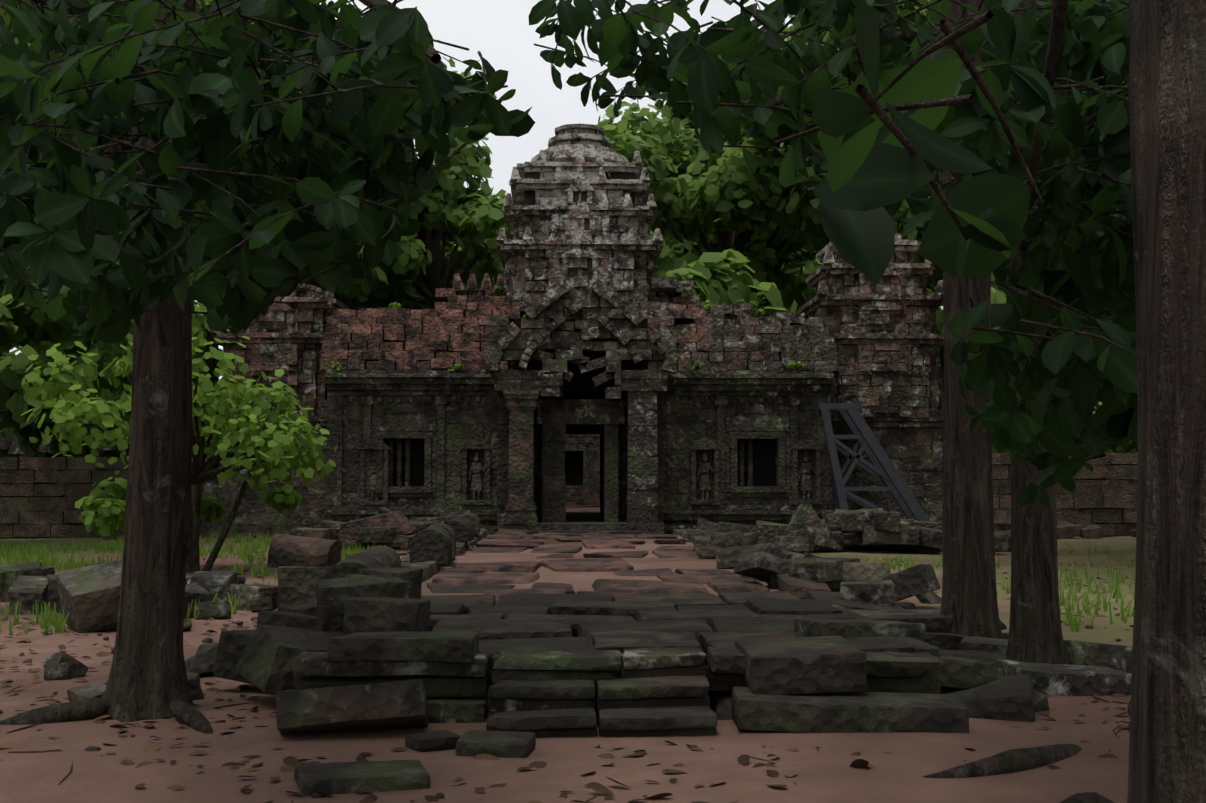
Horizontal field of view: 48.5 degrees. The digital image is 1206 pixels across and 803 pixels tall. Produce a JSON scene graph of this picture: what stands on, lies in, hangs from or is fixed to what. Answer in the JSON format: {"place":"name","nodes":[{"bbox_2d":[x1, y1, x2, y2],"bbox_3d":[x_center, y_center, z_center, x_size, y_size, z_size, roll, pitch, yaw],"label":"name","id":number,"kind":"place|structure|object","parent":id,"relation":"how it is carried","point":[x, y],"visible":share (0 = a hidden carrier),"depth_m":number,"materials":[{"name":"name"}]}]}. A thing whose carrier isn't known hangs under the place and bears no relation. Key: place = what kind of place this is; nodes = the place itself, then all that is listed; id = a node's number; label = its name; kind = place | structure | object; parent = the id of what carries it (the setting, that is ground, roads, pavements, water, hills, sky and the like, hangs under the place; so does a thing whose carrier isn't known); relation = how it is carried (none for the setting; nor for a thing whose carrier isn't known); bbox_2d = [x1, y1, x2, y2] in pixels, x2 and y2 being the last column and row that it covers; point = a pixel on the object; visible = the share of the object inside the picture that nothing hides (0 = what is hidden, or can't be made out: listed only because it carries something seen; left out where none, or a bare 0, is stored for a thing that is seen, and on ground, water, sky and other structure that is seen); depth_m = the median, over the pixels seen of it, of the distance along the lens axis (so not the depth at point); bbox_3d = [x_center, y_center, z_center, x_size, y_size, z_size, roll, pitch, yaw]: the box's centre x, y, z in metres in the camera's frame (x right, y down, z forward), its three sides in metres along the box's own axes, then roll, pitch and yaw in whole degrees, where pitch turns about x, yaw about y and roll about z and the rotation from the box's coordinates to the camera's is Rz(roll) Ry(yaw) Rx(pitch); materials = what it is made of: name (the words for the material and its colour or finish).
{"place":"outdoors","nodes":[
{"label":"outdoors","id":0,"kind":"place"},
{"bbox_2d":[9,0,942,378],"label":"sky","id":1,"kind":"structure","parent":0,"point":[501,30],"materials":[{"name":"white"}]},
{"bbox_2d":[0,484,1135,802],"bbox_3d":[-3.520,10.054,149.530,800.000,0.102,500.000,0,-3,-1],"label":"ground","id":2,"kind":"structure","parent":0,"point":[826,774],"depth_m":8.11,"materials":[{"name":"brown soil"}]},
{"bbox_2d":[21,286,803,572],"bbox_3d":[-0.999,-0.438,26.868,18.650,7.302,24.371,0,-3,-1],"label":"bush","id":3,"kind":"object","parent":2,"relation":"on","point":[274,436],"depth_m":23.28,"materials":[{"name":"green plant"}]},
{"bbox_2d":[7,8,904,404],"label":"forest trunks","id":4,"kind":"object","parent":2,"relation":"on","point":[427,284],"depth_m":51.74,"materials":[{"name":"brown plant"}]},
{"bbox_2d":[0,0,1137,484],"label":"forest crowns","id":5,"kind":"object","parent":4,"relation":"attached to","point":[690,174],"visible":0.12,"depth_m":50.10,"materials":[{"name":"green plant"}]},
{"bbox_2d":[0,507,1131,731],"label":"stone rubble","id":6,"kind":"object","parent":2,"relation":"on","point":[766,551],"visible":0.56,"depth_m":16.81,"materials":[{"name":"stone"}]},
{"bbox_2d":[0,531,1134,635],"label":"grass tufts","id":7,"kind":"object","parent":2,"relation":"on","point":[242,554],"visible":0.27,"depth_m":23.42,"materials":[{"name":"green plant"}]},
{"bbox_2d":[0,574,1134,798],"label":"pebbles","id":8,"kind":"object","parent":2,"relation":"on","point":[314,794],"visible":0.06,"depth_m":8.20,"materials":[{"name":"stone"}]},
{"bbox_2d":[0,556,1135,802],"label":"fallen leaves","id":9,"kind":"object","parent":2,"relation":"on","point":[372,798],"visible":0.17,"depth_m":8.07,"materials":[{"name":"brown plant"}]},
{"bbox_2d":[0,453,1137,539],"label":"stone wall","id":10,"kind":"structure","parent":2,"relation":"on","point":[35,516],"depth_m":37.11,"materials":[{"name":"grey stone"}]},
{"bbox_2d":[0,431,115,454],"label":"wall capstones","id":11,"kind":"object","parent":10,"relation":"on","point":[16,447],"depth_m":37.37,"materials":[{"name":"stone"}]},
{"bbox_2d":[201,123,943,537],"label":"temple","id":12,"kind":"structure","parent":2,"relation":"on","point":[579,249],"depth_m":36.03,"materials":[{"name":"grey stone"}]},
{"bbox_2d":[565,451,582,484],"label":"doorway","id":13,"kind":"structure","parent":2,"relation":"on","point":[574,467],"depth_m":79.78,"materials":[{"name":"black"}]},
{"bbox_2d":[337,504,824,547],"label":"pediment fragments","id":14,"kind":"object","parent":2,"relation":"on","point":[803,516],"visible":0.48,"depth_m":29.25,"materials":[{"name":"stone"}]},
{"bbox_2d":[565,425,603,517],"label":"axial doorways and courts","id":15,"kind":"object","parent":2,"relation":"on","point":[587,496],"visible":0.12,"depth_m":52.64,"materials":[{"name":"stone"}]},
{"bbox_2d":[421,534,778,595],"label":"paving stones","id":16,"kind":"object","parent":2,"relation":"on","point":[580,581],"visible":0.14,"depth_m":21.95,"materials":[{"name":"stone"}]},
{"bbox_2d":[427,529,769,603],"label":"causeway","id":17,"kind":"structure","parent":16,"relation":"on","point":[468,578],"depth_m":19.36,"materials":[{"name":"stone"}]},
{"bbox_2d":[0,0,1205,802],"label":"tree trunks and limbs","id":18,"kind":"object","parent":2,"relation":"on","point":[148,674],"visible":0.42,"depth_m":5.06,"materials":[{"name":"brown plant"}]},
{"bbox_2d":[0,0,1137,507],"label":"tree canopy leaves","id":19,"kind":"object","parent":18,"relation":"on","point":[872,168],"visible":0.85,"depth_m":5.25,"materials":[{"name":"green plant"}]},
{"bbox_2d":[213,567,1132,795],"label":"terrace","id":20,"kind":"structure","parent":2,"relation":"on","point":[385,648],"depth_m":9.26,"materials":[{"name":"stone"}]},
{"bbox_2d":[267,513,479,611],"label":"balustrade stones","id":21,"kind":"object","parent":20,"relation":"on","point":[303,565],"visible":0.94,"depth_m":16.49,"materials":[{"name":"stone"}]},
{"bbox_2d":[818,403,929,521],"bbox_3d":[7.275,1.891,35.922,3.160,3.650,1.130,0,-3,-1],"label":"support scaffold","id":22,"kind":"object","parent":2,"relation":"on","point":[888,475],"visible":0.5,"depth_m":35.41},
{"bbox_2d":[247,129,924,509],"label":"temple interior shadow","id":23,"kind":"object","parent":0,"point":[579,385],"visible":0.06,"depth_m":36.15}
]}

